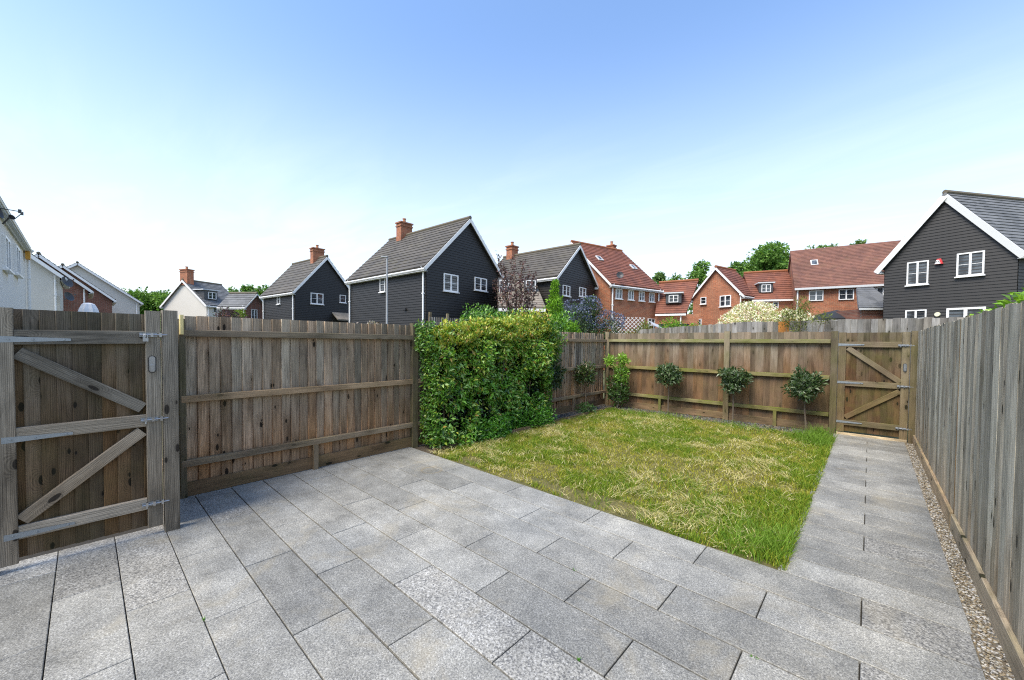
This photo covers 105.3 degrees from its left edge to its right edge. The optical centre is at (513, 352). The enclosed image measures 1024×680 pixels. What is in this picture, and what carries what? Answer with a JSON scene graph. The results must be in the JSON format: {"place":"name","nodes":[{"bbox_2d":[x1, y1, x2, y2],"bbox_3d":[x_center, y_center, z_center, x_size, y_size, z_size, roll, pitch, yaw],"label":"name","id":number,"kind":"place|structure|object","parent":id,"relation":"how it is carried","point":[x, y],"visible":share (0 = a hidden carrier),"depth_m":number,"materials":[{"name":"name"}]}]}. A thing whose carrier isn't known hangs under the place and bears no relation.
{"place":"outdoors","nodes":[
{"label":"outdoors","id":0,"kind":"place"},
{"bbox_2d":[0,196,33,309],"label":"house","id":1,"kind":"structure","parent":0,"point":[16,250],"depth_m":12.49,"materials":[{"name":"white paint"}]},
{"bbox_2d":[2,234,14,274],"bbox_3d":[-14.850,-2.850,11.479,1.180,1.000,0.140,2,2,42],"label":"window","id":2,"kind":"structure","parent":1,"relation":"in","point":[6,243],"depth_m":11.19,"materials":[{"name":"white plastic"}]},
{"bbox_2d":[13,244,23,278],"bbox_3d":[-16.807,-3.062,13.260,1.230,1.000,0.140,2,2,42],"label":"window","id":3,"kind":"structure","parent":1,"relation":"in","point":[16,251],"depth_m":13.00,"materials":[{"name":"white plastic"}]},
{"bbox_2d":[25,254,75,310],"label":"house","id":4,"kind":"structure","parent":0,"point":[48,283],"depth_m":21.05,"materials":[{"name":"paint"}]},
{"bbox_2d":[34,252,93,311],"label":"house","id":5,"kind":"structure","parent":0,"point":[82,292],"depth_m":26.73,"materials":[{"name":"red brick"}]},
{"bbox_2d":[58,263,116,312],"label":"house","id":6,"kind":"structure","parent":0,"point":[103,301],"depth_m":33.24,"materials":[{"name":"red brick"}]},
{"bbox_2d":[67,261,142,313],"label":"house","id":7,"kind":"structure","parent":0,"point":[126,303],"depth_m":38.78,"materials":[{"name":"tile"}]},
{"bbox_2d":[159,266,228,318],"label":"house","id":8,"kind":"structure","parent":0,"point":[189,295],"depth_m":37.83,"materials":[{"name":"white paint"}]},
{"bbox_2d":[208,292,215,298],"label":"window","id":9,"kind":"structure","parent":8,"relation":"in","point":[211,295],"depth_m":37.80,"materials":[{"name":"white plastic"}]},
{"bbox_2d":[217,292,262,318],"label":"house","id":10,"kind":"structure","parent":0,"point":[250,304],"depth_m":33.64,"materials":[{"name":"grey brick"}]},
{"bbox_2d":[251,309,256,318],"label":"window","id":11,"kind":"structure","parent":10,"relation":"in","point":[253,311],"depth_m":33.85,"materials":[{"name":"white plastic"}]},
{"bbox_2d":[259,245,348,322],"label":"house","id":12,"kind":"structure","parent":0,"point":[314,287],"depth_m":30.61,"materials":[{"name":"black paint"}]},
{"bbox_2d":[310,293,322,304],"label":"window","id":13,"kind":"structure","parent":12,"relation":"in","point":[311,297],"depth_m":30.04,"materials":[{"name":"white plastic"}]},
{"bbox_2d":[339,295,346,303],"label":"window","id":14,"kind":"structure","parent":12,"relation":"in","point":[343,296],"depth_m":31.83,"materials":[{"name":"white plastic"}]},
{"bbox_2d":[381,256,387,323],"bbox_3d":[-4.773,-1.154,14.476,0.267,4.785,0.106,1,1,0],"label":"street lamp","id":15,"kind":"object","parent":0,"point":[386,257],"visible":0.45,"depth_m":14.42,"materials":[{"name":"grey metal"}]},
{"bbox_2d":[344,216,503,325],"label":"house","id":16,"kind":"structure","parent":0,"point":[442,270],"depth_m":21.09,"materials":[{"name":"black paint"}]},
{"bbox_2d":[378,278,385,292],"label":"window","id":17,"kind":"structure","parent":16,"relation":"in","point":[383,282],"depth_m":21.36,"materials":[{"name":"white plastic"}]},
{"bbox_2d":[443,273,459,293],"bbox_3d":[-3.229,-3.561,20.224,0.140,0.950,1.070,2,2,39],"label":"window","id":18,"kind":"structure","parent":16,"relation":"in","point":[451,276],"depth_m":20.19,"materials":[{"name":"white plastic"}]},
{"bbox_2d":[474,277,487,292],"bbox_3d":[-1.831,-3.782,21.919,0.140,0.770,1.050,2,2,39],"label":"window","id":19,"kind":"structure","parent":16,"relation":"in","point":[476,279],"depth_m":21.89,"materials":[{"name":"white plastic"}]},
{"bbox_2d":[0,447,985,679],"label":"patio","id":20,"kind":"structure","parent":0,"point":[409,563],"depth_m":2.49,"materials":[{"name":"stone"}]},
{"bbox_2d":[161,310,179,532],"bbox_3d":[-2.971,0.615,3.384,0.100,1.945,0.100,2,2,42],"label":"gate post","id":21,"kind":"object","parent":20,"relation":"on","point":[170,411],"visible":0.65,"depth_m":3.35,"materials":[{"name":"brown wood"}]},
{"bbox_2d":[0,307,169,567],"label":"garden gate","id":22,"kind":"structure","parent":21,"relation":"attached to","point":[81,418],"depth_m":2.98,"materials":[{"name":"wood"}]},
{"bbox_2d":[0,0,1023,313],"label":"sky","id":23,"kind":"structure","parent":0,"point":[142,142],"materials":[{"name":"blue"}]},
{"bbox_2d":[161,370,907,524],"bbox_3d":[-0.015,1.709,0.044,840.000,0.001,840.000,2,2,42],"label":"ground","id":24,"kind":"structure","parent":0,"point":[603,397],"depth_m":7.58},
{"bbox_2d":[78,303,98,311],"bbox_3d":[-13.032,-0.146,12.002,0.506,2.750,0.506,2,2,42],"label":"parasol","id":25,"kind":"object","parent":24,"relation":"on","point":[87,307],"visible":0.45,"depth_m":11.86,"materials":[{"name":"white fabric"}]},
{"bbox_2d":[120,286,170,327],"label":"wood","id":26,"kind":"object","parent":24,"relation":"on","point":[154,301],"visible":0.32,"depth_m":89.55,"materials":[{"name":"green plant"}]},
{"bbox_2d":[213,306,246,317],"bbox_3d":[-10.630,-0.230,14.782,1.323,3.027,1.269,2,2,42],"label":"dark plum bush","id":27,"kind":"object","parent":24,"relation":"on","point":[233,314],"visible":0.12,"depth_m":14.61,"materials":[{"name":"purple plant"}]},
{"bbox_2d":[226,286,237,291],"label":"broadleaf tree","id":28,"kind":"object","parent":24,"relation":"on","point":[231,289],"visible":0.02,"depth_m":59.30,"materials":[{"name":"green plant"}]},
{"bbox_2d":[230,309,247,317],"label":"round bush","id":29,"kind":"object","parent":24,"relation":"on","point":[240,312],"visible":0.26,"depth_m":22.14,"materials":[{"name":"green plant"}]},
{"bbox_2d":[230,284,256,291],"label":"broadleaf tree","id":30,"kind":"object","parent":24,"relation":"on","point":[244,288],"visible":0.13,"depth_m":60.49,"materials":[{"name":"green plant"}]},
{"bbox_2d":[243,284,268,299],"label":"broadleaf tree","id":31,"kind":"object","parent":24,"relation":"on","point":[259,290],"visible":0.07,"depth_m":56.77,"materials":[{"name":"green plant"}]},
{"bbox_2d":[178,315,606,498],"bbox_3d":[-0.482,0.520,7.275,0.137,1.980,8.796,2,2,42],"label":"timber fence","id":32,"kind":"object","parent":24,"relation":"on","point":[261,399],"visible":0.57,"depth_m":4.88,"materials":[{"name":"brown wood"}]},
{"bbox_2d":[429,312,476,325],"bbox_3d":[-1.819,0.067,12.030,1.710,2.520,0.094,-1,2,-36],"label":"picket fence","id":33,"kind":"object","parent":24,"relation":"on","point":[437,322],"visible":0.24,"depth_m":11.66,"materials":[{"name":"grey wood"}]},
{"bbox_2d":[492,254,539,315],"bbox_3d":[0.062,-1.352,15.060,1.867,5.235,1.251,1,1,10],"label":"purple plum tree","id":34,"kind":"object","parent":24,"relation":"on","point":[508,303],"visible":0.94,"depth_m":15.02,"materials":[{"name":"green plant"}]},
{"bbox_2d":[458,303,585,331],"bbox_3d":[0.038,0.018,11.159,4.192,2.928,1.933,1,2,22],"label":"laurel hedge","id":35,"kind":"object","parent":24,"relation":"on","point":[486,313],"visible":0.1,"depth_m":11.24,"materials":[{"name":"green plant"}]},
{"bbox_2d":[545,279,582,332],"bbox_3d":[1.446,-0.325,11.059,0.769,3.624,1.347,0,2,-32],"label":"lime conifer","id":36,"kind":"object","parent":24,"relation":"on","point":[555,305],"visible":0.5,"depth_m":11.20,"materials":[{"name":"green plant"}]},
{"bbox_2d":[560,294,625,378],"bbox_3d":[2.757,-0.344,14.014,2.486,3.530,1.883,1,2,18],"label":"ceanothus shrub","id":37,"kind":"object","parent":24,"relation":"on","point":[602,327],"visible":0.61,"depth_m":13.88,"materials":[{"name":"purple plant"}]},
{"bbox_2d":[407,404,827,454],"bbox_3d":[2.433,1.540,6.606,5.430,0.052,6.300,2,2,42],"label":"soil bed","id":38,"kind":"object","parent":24,"relation":"on","point":[424,448],"visible":0.18,"depth_m":7.24,"materials":[{"name":"brown soil"}]},
{"bbox_2d":[413,305,567,448],"bbox_3d":[-0.170,0.278,7.220,0.894,2.560,3.671,2,2,42],"label":"clipped hedge","id":39,"kind":"object","parent":38,"relation":"on","point":[495,381],"visible":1,"depth_m":6.65,"materials":[{"name":"green plant"}]},
{"bbox_2d":[433,407,608,451],"bbox_3d":[0.617,1.456,7.855,0.020,0.090,5.400,2,2,42],"label":"edging board","id":40,"kind":"object","parent":38,"relation":"on","point":[515,430],"visible":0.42,"depth_m":7.39,"materials":[{"name":"brown wood"}]},
{"bbox_2d":[538,356,567,406],"bbox_3d":[0.830,0.749,8.332,0.668,1.473,0.885,1,1,3],"label":"bay tree","id":41,"kind":"object","parent":38,"relation":"on","point":[557,374],"visible":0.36,"depth_m":8.24,"materials":[{"name":"green plant"}]},
{"bbox_2d":[573,358,597,409],"bbox_3d":[1.745,0.798,9.427,0.620,1.335,0.622,1,2,27],"label":"bay tree","id":42,"kind":"object","parent":38,"relation":"on","point":[590,377],"visible":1,"depth_m":9.32,"materials":[{"name":"green plant"}]},
{"bbox_2d":[575,401,598,413],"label":"shrub","id":43,"kind":"object","parent":38,"relation":"on","point":[583,406],"visible":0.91,"depth_m":9.18,"materials":[{"name":"green plant"}]},
{"bbox_2d":[603,352,631,407],"bbox_3d":[2.641,0.706,9.932,0.545,1.494,0.768,0,2,-29],"label":"laurel shrub","id":44,"kind":"object","parent":38,"relation":"on","point":[617,386],"visible":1,"depth_m":9.86,"materials":[{"name":"green plant"}]},
{"bbox_2d":[654,362,683,413],"bbox_3d":[3.599,0.842,9.113,0.711,1.296,0.616,2,2,42],"label":"bay tree","id":45,"kind":"object","parent":38,"relation":"on","point":[669,374],"visible":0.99,"depth_m":9.00,"materials":[{"name":"green plant"}]},
{"bbox_2d":[552,405,817,432],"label":"slate chips","id":46,"kind":"object","parent":38,"relation":"on","point":[572,413],"visible":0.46,"depth_m":8.71,"materials":[{"name":"grey gravel"}]},
{"bbox_2d":[604,331,830,431],"bbox_3d":[4.240,0.508,8.981,4.742,2.000,0.111,2,2,42],"label":"timber fence","id":47,"kind":"object","parent":38,"relation":"on","point":[770,361],"visible":0.81,"depth_m":8.55,"materials":[{"name":"brown wood"}]},
{"bbox_2d":[716,365,753,422],"bbox_3d":[4.625,0.893,8.203,0.698,1.257,0.706,1,2,17],"label":"bay tree","id":48,"kind":"object","parent":38,"relation":"on","point":[733,379],"visible":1,"depth_m":8.08,"materials":[{"name":"green plant"}]},
{"bbox_2d":[780,364,829,431],"bbox_3d":[5.507,0.878,7.388,0.728,1.346,0.738,1,1,1],"label":"bay tree","id":49,"kind":"object","parent":38,"relation":"on","point":[806,385],"visible":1,"depth_m":7.26,"materials":[{"name":"green plant"}]},
{"bbox_2d":[829,331,838,433],"bbox_3d":[6.013,0.586,7.344,0.100,1.960,0.100,2,2,42],"label":"gate post","id":50,"kind":"object","parent":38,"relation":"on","point":[833,378],"visible":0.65,"depth_m":7.31,"materials":[{"name":"brown wood"}]},
{"bbox_2d":[836,431,906,442],"bbox_3d":[6.369,1.516,6.988,0.930,0.050,0.040,2,2,42],"label":"threshold board","id":51,"kind":"object","parent":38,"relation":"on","point":[874,437],"visible":0.81,"depth_m":6.95,"materials":[{"name":"beige wood"}]},
{"bbox_2d":[611,317,644,332],"bbox_3d":[4.970,-0.134,17.014,1.470,2.786,0.065,1,1,0],"label":"lattice screen","id":52,"kind":"object","parent":24,"relation":"on","point":[630,324],"visible":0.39,"depth_m":16.96,"materials":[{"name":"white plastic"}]},
{"bbox_2d":[624,320,651,333],"bbox_3d":[4.892,0.064,15.515,1.308,2.679,0.928,1,2,18],"label":"shrub","id":53,"kind":"object","parent":24,"relation":"on","point":[643,327],"visible":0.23,"depth_m":15.39,"materials":[{"name":"green plant"}]},
{"bbox_2d":[649,321,664,328],"bbox_3d":[7.277,-0.150,19.165,2.167,2.750,0.588,-1,2,-35],"label":"garden canopy","id":54,"kind":"object","parent":24,"relation":"on","point":[655,325],"visible":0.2,"depth_m":18.71,"materials":[{"name":"grey fabric"}]},
{"bbox_2d":[652,271,666,284],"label":"broadleaf tree","id":55,"kind":"object","parent":24,"relation":"on","point":[658,276],"visible":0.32,"depth_m":61.20,"materials":[{"name":"green plant"}]},
{"bbox_2d":[664,273,685,280],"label":"broadleaf tree","id":56,"kind":"object","parent":24,"relation":"on","point":[673,277],"visible":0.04,"depth_m":62.13,"materials":[{"name":"green plant"}]},
{"bbox_2d":[655,278,698,327],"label":"house wing","id":57,"kind":"structure","parent":24,"relation":"on","point":[675,298],"depth_m":25.78,"materials":[{"name":"red tile"}]},
{"bbox_2d":[669,295,677,302],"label":"window","id":58,"kind":"structure","parent":57,"relation":"in","point":[672,298],"depth_m":25.63,"materials":[{"name":"white plastic"}]},
{"bbox_2d":[659,316,698,327],"bbox_3d":[7.124,-0.077,16.728,2.173,2.938,1.876,2,2,42],"label":"green bush","id":59,"kind":"object","parent":24,"relation":"on","point":[668,322],"visible":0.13,"depth_m":16.68,"materials":[{"name":"green plant"}]},
{"bbox_2d":[636,323,731,333],"bbox_3d":[5.287,0.268,12.880,0.079,2.200,5.653,0,1,-8],"label":"timber fence","id":60,"kind":"object","parent":24,"relation":"on","point":[716,328],"visible":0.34,"depth_m":11.76,"materials":[{"name":"wood"}]},
{"bbox_2d":[684,259,711,313],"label":"broadleaf tree","id":61,"kind":"object","parent":24,"relation":"on","point":[700,271],"visible":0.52,"depth_m":59.17,"materials":[{"name":"green plant"}]},
{"bbox_2d":[690,265,754,324],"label":"house","id":62,"kind":"structure","parent":24,"relation":"on","point":[721,290],"depth_m":28.72,"materials":[{"name":"red brick"}]},
{"bbox_2d":[699,297,706,304],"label":"window","id":63,"kind":"structure","parent":62,"relation":"in","point":[703,301],"depth_m":29.49,"materials":[{"name":"white plastic"}]},
{"bbox_2d":[719,295,731,307],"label":"window","id":64,"kind":"structure","parent":62,"relation":"in","point":[725,300],"depth_m":28.11,"materials":[{"name":"white plastic"}]},
{"bbox_2d":[727,261,747,276],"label":"broadleaf tree","id":65,"kind":"object","parent":24,"relation":"on","point":[738,264],"visible":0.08,"depth_m":58.08,"materials":[{"name":"green plant"}]},
{"bbox_2d":[717,300,778,323],"bbox_3d":[9.622,-0.350,15.962,2.016,3.560,2.259,0,2,-23],"label":"dappled willow","id":66,"kind":"object","parent":24,"relation":"on","point":[747,307],"visible":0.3,"depth_m":15.62,"materials":[{"name":"beige plant"}]},
{"bbox_2d":[736,240,789,273],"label":"broadleaf tree","id":67,"kind":"object","parent":24,"relation":"on","point":[768,256],"visible":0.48,"depth_m":56.79,"materials":[{"name":"green plant"}]},
{"bbox_2d":[743,269,792,321],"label":"house wing","id":68,"kind":"structure","parent":24,"relation":"on","point":[772,286],"depth_m":27.78,"materials":[{"name":"red tile"}]},
{"bbox_2d":[761,284,770,291],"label":"window","id":69,"kind":"structure","parent":68,"relation":"in","point":[767,287],"depth_m":27.63,"materials":[{"name":"white plastic"}]},
{"bbox_2d":[766,308,813,321],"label":"dappled willow","id":70,"kind":"object","parent":24,"relation":"on","point":[781,312],"visible":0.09,"depth_m":14.64,"materials":[{"name":"beige plant"}]},
{"bbox_2d":[773,295,832,331],"bbox_3d":[6.560,0.143,8.866,1.146,2.885,0.551,2,2,42],"label":"olive shrub","id":71,"kind":"object","parent":24,"relation":"on","point":[792,314],"visible":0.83,"depth_m":8.86,"materials":[{"name":"green plant"}]},
{"bbox_2d":[816,243,837,247],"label":"broadleaf tree","id":72,"kind":"object","parent":24,"relation":"on","point":[825,245],"visible":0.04,"depth_m":64.76,"materials":[{"name":"green plant"}]},
{"bbox_2d":[810,310,844,320],"bbox_3d":[18.093,-0.562,21.991,2.380,3.620,2.380,1,1,0],"label":"gazebo","id":73,"kind":"object","parent":24,"relation":"on","point":[834,315],"visible":0.06,"depth_m":21.30,"materials":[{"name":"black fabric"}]},
{"bbox_2d":[788,240,900,320],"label":"house","id":74,"kind":"structure","parent":24,"relation":"on","point":[827,279],"depth_m":25.24,"materials":[{"name":"red brick"}]},
{"bbox_2d":[809,290,823,300],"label":"window","id":75,"kind":"structure","parent":74,"relation":"in","point":[817,295],"depth_m":25.05,"materials":[{"name":"white plastic"}]},
{"bbox_2d":[838,289,853,299],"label":"window","id":76,"kind":"structure","parent":74,"relation":"in","point":[844,294],"depth_m":24.32,"materials":[{"name":"white plastic"}]},
{"bbox_2d":[875,287,883,294],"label":"window","id":77,"kind":"structure","parent":74,"relation":"in","point":[881,289],"depth_m":23.53,"materials":[{"name":"white plastic"}]},
{"bbox_2d":[732,317,964,411],"bbox_3d":[8.192,0.412,7.841,6.862,2.220,0.145,2,2,42],"label":"timber fence","id":78,"kind":"object","parent":24,"relation":"on","point":[878,325],"visible":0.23,"depth_m":8.47,"materials":[{"name":"grey wood"}]},
{"bbox_2d":[829,287,883,319],"bbox_3d":[18.332,-1.098,20.841,1.820,4.755,2.705,1,1,5],"label":"lean to","id":79,"kind":"object","parent":24,"relation":"on","point":[870,301],"visible":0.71,"depth_m":20.00,"materials":[{"name":"grey brick"}]},
{"bbox_2d":[849,239,866,244],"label":"broadleaf tree","id":80,"kind":"object","parent":24,"relation":"on","point":[858,241],"visible":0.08,"depth_m":65.13,"materials":[{"name":"green plant"}]},
{"bbox_2d":[907,442,1012,679],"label":"gravel strip","id":81,"kind":"object","parent":24,"relation":"on","point":[979,656],"visible":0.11,"depth_m":2.56,"materials":[{"name":"beige gravel"}]},
{"bbox_2d":[907,331,918,443],"bbox_3d":[6.787,0.616,6.639,0.085,1.950,0.100,2,2,42],"label":"gate post","id":82,"kind":"object","parent":81,"relation":"on","point":[913,385],"visible":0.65,"depth_m":6.60,"materials":[{"name":"brown wood"}]},
{"bbox_2d":[836,332,914,439],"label":"garden gate","id":83,"kind":"structure","parent":82,"relation":"attached to","point":[873,386],"depth_m":6.97,"materials":[{"name":"wood"}]},
{"bbox_2d":[913,301,1023,679],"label":"timber fence","id":84,"kind":"object","parent":24,"relation":"on","point":[968,440],"visible":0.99,"depth_m":2.69,"materials":[{"name":"wood"}]},
{"bbox_2d":[970,287,1023,314],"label":"climbing vine","id":85,"kind":"object","parent":24,"relation":"on","point":[1018,298],"visible":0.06,"depth_m":3.05,"materials":[{"name":"green plant"}]},
{"bbox_2d":[497,242,598,332],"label":"house","id":86,"kind":"structure","parent":0,"point":[568,268],"depth_m":23.05,"materials":[{"name":"black paint"}]},
{"bbox_2d":[499,280,508,291],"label":"window","id":87,"kind":"structure","parent":86,"relation":"in","point":[499,280],"depth_m":20.72,"materials":[{"name":"white plastic"}]},
{"bbox_2d":[526,280,535,291],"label":"window","id":88,"kind":"structure","parent":86,"relation":"in","point":[534,284],"depth_m":20.76,"materials":[{"name":"white plastic"}]},
{"bbox_2d":[562,285,571,297],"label":"window","id":89,"kind":"structure","parent":86,"relation":"in","point":[563,288],"depth_m":22.24,"materials":[{"name":"white plastic"}]},
{"bbox_2d":[579,287,585,297],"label":"window","id":90,"kind":"structure","parent":86,"relation":"in","point":[583,293],"depth_m":23.69,"materials":[{"name":"white plastic"}]},
{"bbox_2d":[570,240,663,369],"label":"house","id":91,"kind":"structure","parent":0,"point":[629,287],"depth_m":25.57,"materials":[{"name":"red brick"}]},
{"bbox_2d":[615,289,622,299],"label":"window","id":92,"kind":"structure","parent":91,"relation":"in","point":[618,292],"depth_m":24.49,"materials":[{"name":"white plastic"}]},
{"bbox_2d":[627,290,634,300],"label":"window","id":93,"kind":"structure","parent":91,"relation":"in","point":[630,292],"depth_m":25.10,"materials":[{"name":"white plastic"}]},
{"bbox_2d":[638,291,645,301],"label":"window","id":94,"kind":"structure","parent":91,"relation":"in","point":[641,294],"depth_m":25.65,"materials":[{"name":"white plastic"}]},
{"bbox_2d":[648,318,654,325],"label":"window","id":95,"kind":"structure","parent":91,"relation":"in","point":[649,319],"depth_m":26.24,"materials":[{"name":"white plastic"}]},
{"bbox_2d":[648,292,655,302],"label":"window","id":96,"kind":"structure","parent":91,"relation":"in","point":[651,295],"depth_m":26.21,"materials":[{"name":"white plastic"}]},
{"bbox_2d":[427,407,843,570],"bbox_3d":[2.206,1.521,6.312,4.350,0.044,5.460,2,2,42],"label":"lawn","id":97,"kind":"structure","parent":0,"point":[623,504],"depth_m":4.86,"materials":[{"name":"green plant"}]},
{"bbox_2d":[778,434,972,635],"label":"path","id":98,"kind":"structure","parent":0,"point":[899,563],"depth_m":3.34,"materials":[{"name":"stone"}]},
{"bbox_2d":[874,190,1023,318],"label":"house","id":99,"kind":"structure","parent":0,"point":[974,242],"depth_m":16.74,"materials":[{"name":"black paint"}]},
{"bbox_2d":[905,309,926,317],"bbox_3d":[18.212,-1.542,17.697,0.690,0.750,0.070,3,3,60],"label":"window","id":100,"kind":"structure","parent":99,"relation":"in","point":[914,312],"depth_m":17.68,"materials":[{"name":"white plastic"}]},
{"bbox_2d":[905,260,929,286],"bbox_3d":[18.213,-3.546,17.624,0.140,1.100,0.780,0,2,-30],"label":"window","id":101,"kind":"structure","parent":99,"relation":"in","point":[918,283],"depth_m":17.61,"materials":[{"name":"white plastic"}]},
{"bbox_2d":[935,258,942,264],"bbox_3d":[18.528,-3.957,17.019,0.116,0.230,0.255,0,2,-30],"label":"alarm box","id":102,"kind":"object","parent":99,"relation":"attached to","point":[939,261],"visible":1,"depth_m":16.99,"materials":[{"name":"red"}]},
{"bbox_2d":[946,306,985,317],"bbox_3d":[18.969,-1.152,16.413,1.100,1.450,0.070,3,3,60],"label":"window","id":103,"kind":"structure","parent":99,"relation":"in","point":[965,309],"depth_m":16.48,"materials":[{"name":"white plastic"}]},
{"bbox_2d":[954,250,985,277],"bbox_3d":[19.010,-3.654,16.268,0.140,1.030,0.850,0,2,-30],"label":"window","id":104,"kind":"structure","parent":99,"relation":"in","point":[971,263],"depth_m":16.25,"materials":[{"name":"white plastic"}]}
]}

